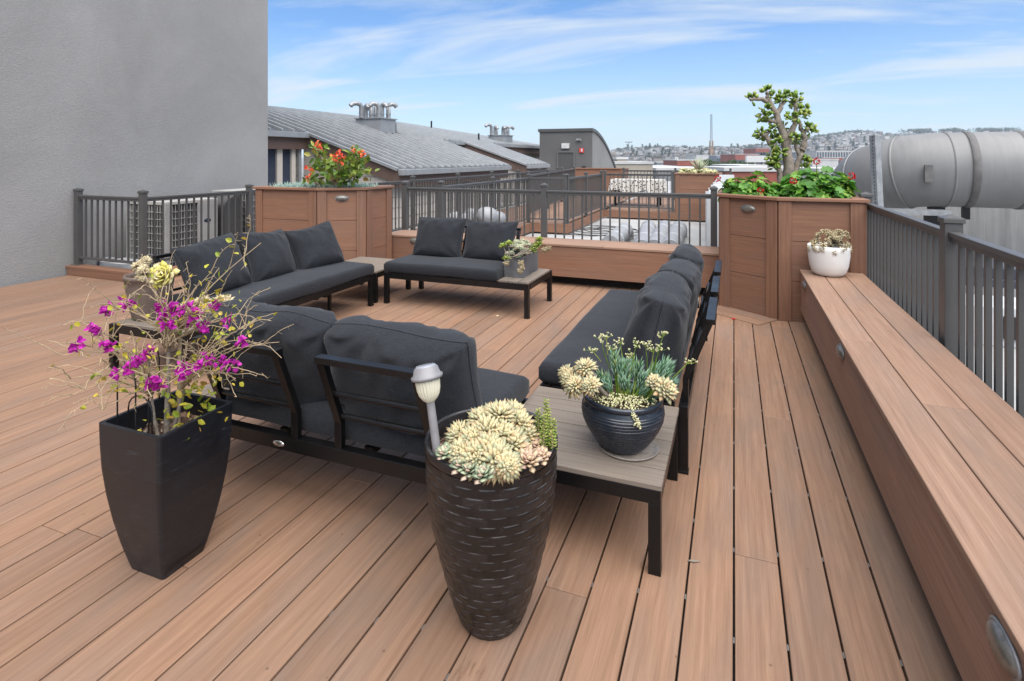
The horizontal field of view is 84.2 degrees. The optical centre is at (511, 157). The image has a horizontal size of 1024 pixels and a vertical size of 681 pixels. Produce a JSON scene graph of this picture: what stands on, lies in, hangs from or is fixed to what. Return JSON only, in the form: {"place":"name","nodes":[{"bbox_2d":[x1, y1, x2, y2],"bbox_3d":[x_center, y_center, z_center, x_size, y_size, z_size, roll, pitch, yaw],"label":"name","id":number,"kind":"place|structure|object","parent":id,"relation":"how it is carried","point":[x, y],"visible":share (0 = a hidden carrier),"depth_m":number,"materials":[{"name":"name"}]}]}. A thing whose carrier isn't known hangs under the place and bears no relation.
{"place":"outdoors","nodes":[
{"label":"outdoors","id":0,"kind":"place"},
{"bbox_2d":[302,158,404,180],"bbox_3d":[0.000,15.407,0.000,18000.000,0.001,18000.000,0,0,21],"label":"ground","id":1,"kind":"structure","parent":0,"point":[303,168],"depth_m":710.00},
{"bbox_2d":[393,181,704,245],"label":"roof","id":2,"kind":"structure","parent":1,"relation":"on","point":[694,232],"depth_m":12.97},
{"bbox_2d":[0,0,267,286],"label":"stucco building","id":3,"kind":"structure","parent":2,"relation":"on","point":[129,98],"depth_m":7.35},
{"bbox_2d":[268,101,511,228],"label":"townhouse","id":4,"kind":"structure","parent":2,"relation":"on","point":[390,145],"depth_m":14.52,"materials":[{"name":"metal"}]},
{"bbox_2d":[268,149,294,185],"bbox_3d":[-5.341,0.620,12.632,0.091,1.925,1.330,0,0,21],"label":"patio door","id":5,"kind":"structure","parent":4,"relation":"in","point":[281,162],"depth_m":12.83,"materials":[{"name":"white glass"}]},
{"bbox_2d":[396,121,549,201],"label":"townhouse","id":6,"kind":"structure","parent":2,"relation":"on","point":[505,147],"depth_m":22.24,"materials":[{"name":"metal"}]},
{"bbox_2d":[476,207,497,221],"bbox_3d":[-0.437,1.241,9.800,0.400,0.772,0.400,0,0,21],"label":"mushroom vent","id":7,"kind":"object","parent":2,"relation":"on","point":[487,215],"visible":0.46,"depth_m":9.66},
{"bbox_2d":[494,211,505,222],"bbox_3d":[-0.253,1.290,10.000,0.300,0.675,0.300,0,0,21],"label":"mushroom vent","id":8,"kind":"object","parent":2,"relation":"on","point":[502,217],"visible":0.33,"depth_m":9.90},
{"bbox_2d":[416,208,704,235],"bbox_3d":[2.540,1.501,14.292,5.991,0.188,13.531,0,0,21],"label":"second deck edge","id":9,"kind":"object","parent":2,"relation":"on","point":[605,213],"visible":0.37,"depth_m":14.30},
{"bbox_2d":[538,128,615,169],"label":"stair tower","id":10,"kind":"structure","parent":2,"relation":"on","point":[567,148],"depth_m":26.46,"materials":[{"name":"grey paint"}]},
{"bbox_2d":[557,151,574,169],"bbox_3d":[2.509,0.572,26.368,0.859,1.730,0.075,0,0,21],"label":"door","id":11,"kind":"structure","parent":10,"relation":"in","point":[565,159],"depth_m":26.36,"materials":[{"name":"grey metal"}]},
{"bbox_2d":[550,225,637,235],"bbox_3d":[1.874,1.604,12.381,2.051,0.034,1.767,0,0,21],"label":"roof hose","id":12,"kind":"object","parent":2,"relation":"on","point":[588,228],"visible":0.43,"depth_m":12.29,"materials":[{"name":"black rubber"}]},
{"bbox_2d":[602,223,633,241],"bbox_3d":[1.960,1.476,10.349,0.307,0.405,2.311,0,0,18],"label":"roof pipe","id":13,"kind":"object","parent":2,"relation":"on","point":[623,233],"visible":0.65,"depth_m":9.98,"materials":[{"name":"white metal"}]},
{"bbox_2d":[634,220,655,242],"bbox_3d":[2.443,1.476,10.327,0.306,0.405,3.227,0,0,16],"label":"roof pipe","id":14,"kind":"object","parent":2,"relation":"on","point":[644,232],"visible":0.52,"depth_m":9.89,"materials":[{"name":"white metal"}]},
{"bbox_2d":[650,220,671,243],"bbox_3d":[2.713,1.476,10.325,0.307,0.405,3.269,0,0,18],"label":"roof pipe","id":15,"kind":"object","parent":2,"relation":"on","point":[663,231],"visible":0.34,"depth_m":9.76,"materials":[{"name":"white metal"}]},
{"bbox_2d":[662,221,687,244],"bbox_3d":[2.967,1.476,10.268,0.307,0.405,3.169,0,0,19],"label":"roof pipe","id":16,"kind":"object","parent":2,"relation":"on","point":[674,233],"visible":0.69,"depth_m":9.80,"materials":[{"name":"white metal"}]},
{"bbox_2d":[705,175,733,246],"bbox_3d":[3.862,1.017,10.301,0.335,1.190,7.400,0,0,21],"label":"white duct","id":17,"kind":"object","parent":2,"relation":"on","point":[718,184],"visible":0.3,"depth_m":6.91,"materials":[{"name":"metal"}]},
{"bbox_2d":[566,296,905,680],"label":"deck base","id":18,"kind":"object","parent":2,"relation":"on","point":[734,533],"depth_m":2.10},
{"bbox_2d":[96,257,137,268],"bbox_3d":[-4.777,1.392,7.058,0.493,0.370,0.539,0,0,21],"label":"equipment pad","id":19,"kind":"object","parent":18,"relation":"on","point":[113,264],"visible":0.17,"depth_m":6.85,"materials":[{"name":"white metal"}]},
{"bbox_2d":[65,264,180,281],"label":"deck curb","id":20,"kind":"structure","parent":18,"relation":"on","point":[102,272],"depth_m":6.63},
{"bbox_2d":[71,184,254,265],"bbox_3d":[-4.199,0.835,8.023,1.235,0.935,3.025,0,0,21],"label":"railing","id":21,"kind":"object","parent":20,"relation":"on","point":[142,199],"visible":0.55,"depth_m":6.78,"materials":[{"name":"grey metal"}]},
{"bbox_2d":[126,198,217,266],"bbox_3d":[-4.397,1.027,7.360,0.705,0.960,0.750,0,0,21],"label":"condenser","id":22,"kind":"object","parent":18,"relation":"on","point":[174,225],"visible":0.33,"depth_m":7.10,"materials":[{"name":"grey metal"}]},
{"bbox_2d":[212,195,239,239],"bbox_3d":[-3.995,1.065,7.858,0.330,1.095,0.280,0,0,21],"label":"condenser","id":23,"kind":"object","parent":18,"relation":"on","point":[225,214],"visible":0.16,"depth_m":7.76,"materials":[{"name":"grey metal"}]},
{"bbox_2d":[212,188,254,248],"bbox_3d":[-3.923,0.997,8.624,0.705,1.020,0.900,0,0,21],"label":"condenser","id":24,"kind":"object","parent":18,"relation":"on","point":[243,212],"visible":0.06,"depth_m":8.16,"materials":[{"name":"grey metal"}]},
{"bbox_2d":[0,275,962,680],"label":"deck","id":25,"kind":"structure","parent":18,"relation":"on","point":[302,567],"depth_m":2.01,"materials":[{"name":"wood"}]},
{"bbox_2d":[99,390,231,579],"bbox_3d":[-1.204,1.149,1.986,0.292,0.515,0.292,0,0,21],"label":"square pot","id":26,"kind":"object","parent":25,"relation":"on","point":[163,492],"visible":0.81,"depth_m":1.89,"materials":[{"name":"black plastic"}]},
{"bbox_2d":[116,351,159,433],"bbox_3d":[-1.272,0.846,1.975,0.123,0.323,0.156,0,0,21],"label":"plant hoop","id":27,"kind":"object","parent":26,"relation":"in","point":[147,400],"visible":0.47,"depth_m":1.95,"materials":[{"name":"black metal"}]},
{"bbox_2d":[1,215,293,439],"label":"bougainvillea","id":28,"kind":"object","parent":26,"relation":"in","point":[166,324],"visible":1,"depth_m":1.89,"materials":[{"name":"purple plant"}]},
{"bbox_2d":[177,325,181,422],"bbox_3d":[-1.181,0.787,2.010,0.012,0.460,0.025,0,0,3],"label":"wooden stake","id":29,"kind":"object","parent":26,"relation":"in","point":[180,359],"visible":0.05,"depth_m":2.01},
{"bbox_2d":[181,294,235,311],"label":"dry succulent","id":30,"kind":"object","parent":25,"relation":"on","point":[226,298],"visible":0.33,"depth_m":3.19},
{"bbox_2d":[108,241,373,368],"bbox_3d":[-2.042,1.065,4.591,0.815,0.684,2.004,0,0,21],"label":"sofa","id":31,"kind":"object","parent":25,"relation":"on","point":[297,287],"visible":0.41,"depth_m":4.47,"materials":[{"name":"grey fabric"}]},
{"bbox_2d":[123,272,174,320],"bbox_3d":[-2.465,0.940,3.854,0.304,0.296,0.304,0,0,21],"label":"taupe pot","id":32,"kind":"object","parent":31,"relation":"on","point":[143,301],"visible":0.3,"depth_m":3.74,"materials":[{"name":"ceramic"}]},
{"bbox_2d":[130,255,179,287],"bbox_3d":[-2.370,0.750,3.745,0.219,0.179,0.479,0,0,-42],"label":"dry succulent","id":33,"kind":"object","parent":32,"relation":"in","point":[137,267],"visible":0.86,"depth_m":3.65,"materials":[{"name":"yellow plant"}]},
{"bbox_2d":[170,232,251,297],"bbox_3d":[-2.247,0.833,4.272,0.245,0.456,0.565,-25,-3,18],"label":"back cushion","id":34,"kind":"object","parent":31,"relation":"on","point":[197,257],"visible":0.74,"depth_m":4.15,"materials":[{"name":"grey fabric"}]},
{"bbox_2d":[238,229,295,281],"bbox_3d":[-2.066,0.832,4.792,0.244,0.445,0.535,-22,-8,13],"label":"back cushion","id":35,"kind":"object","parent":31,"relation":"on","point":[270,256],"visible":0.81,"depth_m":4.65,"materials":[{"name":"grey fabric"}]},
{"bbox_2d":[284,221,344,268],"bbox_3d":[-1.836,0.838,5.272,0.240,0.442,0.535,-29,-10,30],"label":"back cushion","id":36,"kind":"object","parent":31,"relation":"on","point":[315,246],"visible":0.85,"depth_m":5.15,"materials":[{"name":"grey fabric"}]},
{"bbox_2d":[252,184,394,260],"bbox_3d":[-2.253,0.876,6.821,1.400,1.059,0.870,0,0,21],"label":"planter","id":37,"kind":"object","parent":25,"relation":"on","point":[359,219],"visible":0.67,"depth_m":6.48,"materials":[{"name":"wood"}]},
{"bbox_2d":[269,180,377,190],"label":"ground cover","id":38,"kind":"object","parent":37,"relation":"on","point":[313,185],"visible":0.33,"depth_m":6.70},
{"bbox_2d":[302,140,378,187],"bbox_3d":[-1.985,0.100,6.545,0.987,0.600,0.806,0,0,35],"label":"flowering shrub","id":39,"kind":"object","parent":37,"relation":"on","point":[343,172],"visible":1,"depth_m":6.42,"materials":[{"name":"green plant"}]},
{"bbox_2d":[192,335,528,484],"bbox_3d":[-0.750,1.065,2.500,1.484,0.684,0.815,0,0,21],"label":"sofa","id":40,"kind":"object","parent":25,"relation":"on","point":[331,415],"visible":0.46,"depth_m":2.18,"materials":[{"name":"metal"}]},
{"bbox_2d":[202,298,337,403],"bbox_3d":[-1.000,0.828,2.423,0.626,0.420,0.293,0,20,18],"label":"back cushion","id":41,"kind":"object","parent":40,"relation":"on","point":[300,341],"visible":0.52,"depth_m":2.29,"materials":[{"name":"grey fabric"}]},
{"bbox_2d":[324,315,482,434],"bbox_3d":[-0.429,0.840,2.209,0.646,0.393,0.305,0,18,24],"label":"back cushion","id":42,"kind":"object","parent":40,"relation":"on","point":[451,354],"visible":0.69,"depth_m":2.10,"materials":[{"name":"grey fabric"}]},
{"bbox_2d":[324,257,410,302],"bbox_3d":[-1.496,1.254,5.875,0.650,0.305,0.646,0,0,21],"label":"corner table","id":43,"kind":"object","parent":25,"relation":"on","point":[378,265],"visible":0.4,"depth_m":5.87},
{"bbox_2d":[384,225,551,318],"bbox_3d":[-0.402,1.065,5.555,1.484,0.684,0.815,0,0,21],"label":"sofa","id":44,"kind":"object","parent":25,"relation":"on","point":[422,269],"visible":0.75,"depth_m":5.26,"materials":[{"name":"grey fabric"}]},
{"bbox_2d":[412,217,466,256],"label":"back cushion","id":45,"kind":"object","parent":44,"relation":"on","point":[440,237],"visible":0.89,"depth_m":5.72,"materials":[{"name":"grey fabric"}]},
{"bbox_2d":[462,219,518,260],"bbox_3d":[-0.222,0.833,5.606,0.565,0.425,0.201,0,-19,21],"label":"back cushion","id":46,"kind":"object","parent":44,"relation":"on","point":[484,239],"visible":0.77,"depth_m":5.53,"materials":[{"name":"grey fabric"}]},
{"bbox_2d":[504,251,537,277],"bbox_3d":[0.091,0.995,5.329,0.187,0.186,0.410,0,0,21],"label":"trough pot","id":47,"kind":"object","parent":44,"relation":"on","point":[530,264],"visible":0.69,"depth_m":5.16,"materials":[{"name":"concrete"}]},
{"bbox_2d":[499,236,551,273],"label":"trough succulents","id":48,"kind":"object","parent":47,"relation":"in","point":[518,245],"visible":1,"depth_m":5.05,"materials":[{"name":"green plant"}]},
{"bbox_2d":[424,407,557,640],"bbox_3d":[-0.063,1.129,1.737,0.406,0.556,0.406,0,0,21],"label":"woven pot","id":49,"kind":"object","parent":25,"relation":"on","point":[490,540],"visible":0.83,"depth_m":1.59,"materials":[{"name":"black plastic"}]},
{"bbox_2d":[411,363,442,452],"bbox_3d":[-0.244,0.777,1.696,0.119,0.314,0.095,0,0,21],"label":"solar lamp","id":50,"kind":"object","parent":49,"relation":"in","point":[425,378],"visible":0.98,"depth_m":1.67,"materials":[{"name":"grey plastic"}]},
{"bbox_2d":[435,398,551,486],"bbox_3d":[-0.042,0.827,1.662,0.322,0.190,0.368,0,0,41],"label":"ghost plant","id":51,"kind":"object","parent":49,"relation":"in","point":[495,441],"visible":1,"depth_m":1.59,"materials":[{"name":"beige plant"}]},
{"bbox_2d":[535,398,557,459],"bbox_3d":[0.101,0.817,1.699,0.067,0.187,0.112,0,0,-5],"label":"sedum","id":52,"kind":"object","parent":49,"relation":"on","point":[546,431],"visible":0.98,"depth_m":1.68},
{"bbox_2d":[392,230,718,293],"bbox_3d":[0.317,1.177,6.529,3.907,0.450,0.500,0,0,21],"label":"bench","id":53,"kind":"object","parent":25,"relation":"on","point":[611,263],"visible":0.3,"depth_m":6.09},
{"bbox_2d":[401,180,717,246],"bbox_3d":[0.380,0.857,6.799,3.955,1.100,0.105,0,0,21],"label":"railing","id":54,"kind":"object","parent":53,"relation":"on","point":[543,192],"visible":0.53,"depth_m":6.70,"materials":[{"name":"grey metal"}]},
{"bbox_2d":[522,386,678,576],"bbox_3d":[0.316,1.254,2.314,0.650,0.305,0.646,0,0,21],"label":"corner table","id":55,"kind":"object","parent":25,"relation":"on","point":[585,461],"visible":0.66,"depth_m":2.04,"materials":[{"name":"wood"}]},
{"bbox_2d":[598,440,658,461],"bbox_3d":[0.440,1.095,2.146,0.228,0.012,0.213,0,0,21],"label":"plant saucer","id":56,"kind":"object","parent":55,"relation":"on","point":[651,451],"visible":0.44,"depth_m":2.10,"materials":[{"name":"plastic"}]},
{"bbox_2d":[581,378,664,454],"bbox_3d":[0.422,0.996,2.160,0.312,0.194,0.312,0,0,21],"label":"ribbed bowl","id":57,"kind":"object","parent":56,"relation":"on","point":[613,429],"visible":0.81,"depth_m":2.04,"materials":[{"name":"black ceramic"}]},
{"bbox_2d":[557,356,612,401],"bbox_3d":[0.253,0.835,2.099,0.207,0.188,0.196,0,0,21],"label":"ghost plant","id":58,"kind":"object","parent":57,"relation":"in","point":[576,384],"visible":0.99,"depth_m":2.07,"materials":[{"name":"beige plant"}]},
{"bbox_2d":[592,373,679,429],"bbox_3d":[0.436,0.873,2.065,0.337,0.175,0.159,0,0,21],"label":"trailing sedum","id":59,"kind":"object","parent":57,"relation":"in","point":[666,388],"visible":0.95,"depth_m":2.04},
{"bbox_2d":[583,331,697,403],"bbox_3d":[0.479,0.817,2.178,0.425,0.326,0.210,0,0,-3],"label":"blue finger plant","id":60,"kind":"object","parent":57,"relation":"in","point":[623,369],"visible":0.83,"depth_m":2.13,"materials":[{"name":"green plant"}]},
{"bbox_2d":[539,260,721,474],"bbox_3d":[0.869,1.065,3.547,0.815,0.684,2.004,0,0,21],"label":"sofa","id":61,"kind":"object","parent":25,"relation":"on","point":[610,311],"visible":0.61,"depth_m":2.94,"materials":[{"name":"grey fabric"}]},
{"bbox_2d":[621,271,691,372],"bbox_3d":[0.750,0.828,2.885,0.303,0.403,0.576,14,7,19],"label":"back cushion","id":62,"kind":"object","parent":61,"relation":"on","point":[662,302],"visible":0.92,"depth_m":2.65,"materials":[{"name":"grey fabric"}]},
{"bbox_2d":[657,259,701,327],"bbox_3d":[0.968,0.825,3.402,0.287,0.412,0.546,17,4,24],"label":"back cushion","id":63,"kind":"object","parent":61,"relation":"on","point":[689,272],"visible":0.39,"depth_m":3.25,"materials":[{"name":"grey fabric"}]},
{"bbox_2d":[669,244,703,278],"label":"back cushion","id":64,"kind":"object","parent":61,"relation":"on","point":[691,253],"visible":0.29,"depth_m":3.70,"materials":[{"name":"grey fabric"}]},
{"bbox_2d":[716,305,777,325],"bbox_3d":[2.020,1.407,5.056,0.285,0.012,0.581,0,0,-33],"label":"deck border","id":65,"kind":"object","parent":25,"relation":"on","point":[747,317],"visible":0.71,"depth_m":4.99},
{"bbox_2d":[717,189,869,321],"bbox_3d":[2.591,0.876,5.402,1.185,1.059,1.220,0,0,21],"label":"planter","id":66,"kind":"object","parent":25,"relation":"on","point":[763,250],"visible":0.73,"depth_m":4.90,"materials":[{"name":"wood"}]},
{"bbox_2d":[714,170,779,201],"bbox_3d":[2.303,0.292,5.460,0.609,0.332,0.564,0,0,37],"label":"geranium","id":67,"kind":"object","parent":66,"relation":"in","point":[759,187],"visible":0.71,"depth_m":5.37,"materials":[{"name":"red plant"}]},
{"bbox_2d":[744,83,819,184],"bbox_3d":[2.742,-0.206,5.724,0.766,1.073,0.376,0,0,2],"label":"jade tree","id":68,"kind":"object","parent":66,"relation":"in","point":[785,138],"visible":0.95,"depth_m":5.70,"materials":[{"name":"green plant"}]},
{"bbox_2d":[777,157,860,202],"bbox_3d":[2.775,0.227,5.139,0.690,0.455,0.591,0,0,21],"label":"geranium","id":69,"kind":"object","parent":66,"relation":"in","point":[814,184],"visible":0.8,"depth_m":4.99,"materials":[{"name":"green plant"}]},
{"bbox_2d":[800,269,1023,680],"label":"bench","id":70,"kind":"object","parent":25,"relation":"on","point":[937,427],"visible":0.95,"depth_m":1.89,"materials":[{"name":"wood"}]},
{"bbox_2d":[807,242,850,276],"bbox_3d":[2.562,0.830,4.581,0.312,0.242,0.312,0,0,21],"label":"white pot","id":71,"kind":"object","parent":70,"relation":"on","point":[827,263],"visible":0.82,"depth_m":4.46,"materials":[{"name":"ceramic"}]},
{"bbox_2d":[807,229,852,255],"bbox_3d":[2.563,0.675,4.578,0.332,0.200,0.335,0,0,21],"label":"dried plant","id":72,"kind":"object","parent":71,"relation":"in","point":[833,238],"visible":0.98,"depth_m":4.54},
{"bbox_2d":[858,192,1023,417],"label":"railing","id":73,"kind":"object","parent":25,"relation":"on","point":[927,276],"visible":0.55,"depth_m":2.92,"materials":[{"name":"grey metal"}]},
{"bbox_2d":[613,157,627,160],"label":"city building","id":74,"kind":"structure","parent":1,"relation":"on","point":[620,158],"depth_m":95.00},
{"bbox_2d":[614,161,653,178],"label":"city building","id":75,"kind":"structure","parent":1,"relation":"on","point":[639,165],"depth_m":90.00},
{"bbox_2d":[653,166,693,180],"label":"city building","id":76,"kind":"structure","parent":1,"relation":"on","point":[666,168],"depth_m":105.00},
{"bbox_2d":[694,159,712,165],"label":"tree","id":77,"kind":"object","parent":1,"relation":"on","point":[709,162],"visible":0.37,"depth_m":119.28,"materials":[{"name":"green plant"}]},
{"bbox_2d":[709,114,713,154],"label":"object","id":78,"kind":"object","parent":1,"relation":"on","point":[711,150],"visible":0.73,"depth_m":499.34,"materials":[{"name":"metal"}]},
{"bbox_2d":[708,155,719,162],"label":"city building","id":79,"kind":"structure","parent":1,"relation":"on","point":[716,158],"depth_m":483.06,"materials":[{"name":"metal"}]},
{"bbox_2d":[710,164,782,166],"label":"city building","id":80,"kind":"structure","parent":1,"relation":"on","point":[738,165],"depth_m":120.83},
{"bbox_2d":[745,156,769,164],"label":"billboard frame","id":81,"kind":"object","parent":80,"relation":"on","point":[754,159],"visible":0.34,"depth_m":129.60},
{"bbox_2d":[743,148,769,164],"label":"city building","id":82,"kind":"structure","parent":1,"relation":"on","point":[760,151],"depth_m":560.00,"materials":[{"name":"red brick"}]},
{"bbox_2d":[983,287,1015,410],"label":"neighbour roof","id":83,"kind":"structure","parent":1,"relation":"on","point":[1003,362],"depth_m":4.58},
{"bbox_2d":[888,206,969,225],"bbox_3d":[4.988,1.102,6.860,1.002,1.030,0.503,0,0,-15],"label":"duct support","id":84,"kind":"object","parent":83,"relation":"on","point":[930,214],"visible":0.38,"depth_m":6.79,"materials":[{"name":"metal"}]},
{"bbox_2d":[833,131,1023,209],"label":"exhaust duct","id":85,"kind":"object","parent":84,"relation":"on","point":[967,169],"visible":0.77,"depth_m":6.67,"materials":[{"name":"metal"}]},
{"bbox_2d":[869,135,883,206],"bbox_3d":[4.204,0.183,6.530,0.091,0.876,0.135,0,0,-8],"label":"slotted strut","id":86,"kind":"object","parent":85,"relation":"attached to","point":[876,168],"visible":0.89,"depth_m":6.51,"materials":[{"name":"metal"}]},
{"bbox_2d":[905,207,1023,259],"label":"concrete wall","id":87,"kind":"structure","parent":83,"relation":"on","point":[1003,227],"depth_m":8.17,"materials":[{"name":"concrete"}]},
{"bbox_2d":[983,295,1015,347],"bbox_3d":[5.753,1.527,4.819,3.400,0.360,0.530,0,0,21],"label":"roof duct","id":88,"kind":"object","parent":83,"relation":"on","point":[1003,321],"visible":0.06,"depth_m":5.12,"materials":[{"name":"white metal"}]},
{"bbox_2d":[983,259,1015,288],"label":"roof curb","id":89,"kind":"structure","parent":83,"relation":"on","point":[1003,275],"depth_m":7.49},
{"bbox_2d":[416,196,684,229],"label":"second deck","id":90,"kind":"structure","parent":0,"point":[633,202],"depth_m":15.54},
{"bbox_2d":[350,167,558,231],"bbox_3d":[-0.486,0.877,14.447,0.105,1.060,11.555,0,0,21],"label":"railing","id":91,"kind":"object","parent":90,"relation":"on","point":[413,181],"visible":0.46,"depth_m":11.57,"materials":[{"name":"grey metal"}]},
{"bbox_2d":[438,173,567,232],"bbox_3d":[0.029,0.877,10.250,0.885,1.060,4.115,0,0,21],"label":"railing","id":92,"kind":"object","parent":90,"relation":"on","point":[492,183],"visible":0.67,"depth_m":10.85,"materials":[{"name":"grey metal"}]},
{"bbox_2d":[526,166,574,212],"bbox_3d":[1.278,0.862,16.680,0.149,1.090,7.366,0,0,15],"label":"railing","id":93,"kind":"object","parent":90,"relation":"on","point":[557,174],"visible":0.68,"depth_m":15.95,"materials":[{"name":"grey metal"}]},
{"bbox_2d":[567,170,602,223],"bbox_3d":[1.782,0.877,13.602,0.105,1.060,3.435,0,0,21],"label":"railing","id":94,"kind":"object","parent":90,"relation":"on","point":[593,182],"visible":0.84,"depth_m":13.55,"materials":[{"name":"grey metal"}]},
{"bbox_2d":[571,168,628,191],"bbox_3d":[3.291,0.906,21.157,1.970,0.999,1.070,0,0,21],"label":"planter","id":95,"kind":"object","parent":90,"relation":"on","point":[581,171],"visible":0.33,"depth_m":20.62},
{"bbox_2d":[614,190,661,206],"bbox_3d":[3.668,1.027,16.498,1.450,0.760,0.750,0,0,21],"label":"patio table","id":96,"kind":"object","parent":90,"relation":"on","point":[615,200],"visible":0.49,"depth_m":16.43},
{"bbox_2d":[608,178,666,192],"bbox_3d":[3.668,0.840,16.498,1.640,0.395,0.914,0,0,21],"label":"tablecloth","id":97,"kind":"object","parent":96,"relation":"on","point":[625,185],"visible":0.91,"depth_m":16.17,"materials":[{"name":"fabric"}]},
{"bbox_2d":[603,170,673,211],"bbox_3d":[3.312,0.877,14.877,1.865,1.060,0.105,0,0,21],"label":"railing","id":98,"kind":"object","parent":90,"relation":"on","point":[672,187],"visible":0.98,"depth_m":14.75,"materials":[{"name":"grey metal"}]},
{"bbox_2d":[622,167,731,199],"bbox_3d":[5.397,0.877,18.721,3.505,1.060,0.105,0,0,21],"label":"railing","id":99,"kind":"object","parent":90,"relation":"on","point":[675,171],"visible":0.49,"depth_m":18.92,"materials":[{"name":"grey metal"}]},
{"bbox_2d":[674,172,721,212],"bbox_3d":[4.861,0.992,14.759,1.140,1.169,1.040,0,0,21],"label":"planter","id":100,"kind":"object","parent":90,"relation":"on","point":[699,183],"visible":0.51,"depth_m":14.35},
{"bbox_2d":[678,156,717,174],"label":"pale succulents","id":101,"kind":"object","parent":100,"relation":"on","point":[700,167],"visible":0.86,"depth_m":14.66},
{"bbox_2d":[268,0,1023,157],"label":"sky","id":102,"kind":"structure","parent":0,"point":[639,72],"materials":[{"name":"blue"}]},
{"bbox_2d":[422,133,925,168],"bbox_3d":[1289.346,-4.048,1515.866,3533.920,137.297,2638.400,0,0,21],"label":"hill","id":103,"kind":"structure","parent":0,"point":[894,135],"depth_m":1496.65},
{"bbox_2d":[610,130,1023,155],"bbox_3d":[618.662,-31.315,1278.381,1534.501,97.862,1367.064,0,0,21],"label":"hill houses","id":104,"kind":"structure","parent":103,"relation":"on","point":[843,139],"depth_m":1268.36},
{"bbox_2d":[810,127,1020,136],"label":"hilltop wood","id":105,"kind":"object","parent":103,"relation":"on","point":[954,129],"visible":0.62,"depth_m":1617.89,"materials":[{"name":"green plant"}]},
{"bbox_2d":[663,160,696,165],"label":"city building","id":106,"kind":"structure","parent":0,"point":[678,162],"depth_m":260.00,"materials":[{"name":"red brick"}]},
{"bbox_2d":[685,155,708,159],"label":"city building","id":107,"kind":"structure","parent":0,"point":[693,157],"depth_m":621.38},
{"bbox_2d":[696,166,782,184],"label":"city building","id":108,"kind":"structure","parent":0,"point":[747,171],"depth_m":55.00,"materials":[{"name":"white concrete"}]},
{"bbox_2d":[720,154,759,164],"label":"city building","id":109,"kind":"structure","parent":0,"point":[728,157],"depth_m":420.00,"materials":[{"name":"red brick"}]},
{"bbox_2d":[793,159,838,167],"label":"city building","id":110,"kind":"structure","parent":0,"point":[832,163],"depth_m":200.00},
{"bbox_2d":[799,167,834,178],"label":"city building","id":111,"kind":"structure","parent":0,"point":[814,169],"depth_m":75.88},
{"bbox_2d":[810,157,844,163],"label":"city building","id":112,"kind":"structure","parent":0,"point":[840,159],"depth_m":400.00,"materials":[{"name":"white concrete"}]},
{"bbox_2d":[805,151,851,156],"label":"city building","id":113,"kind":"structure","parent":0,"point":[827,153],"depth_m":520.00,"materials":[{"name":"white glass"}]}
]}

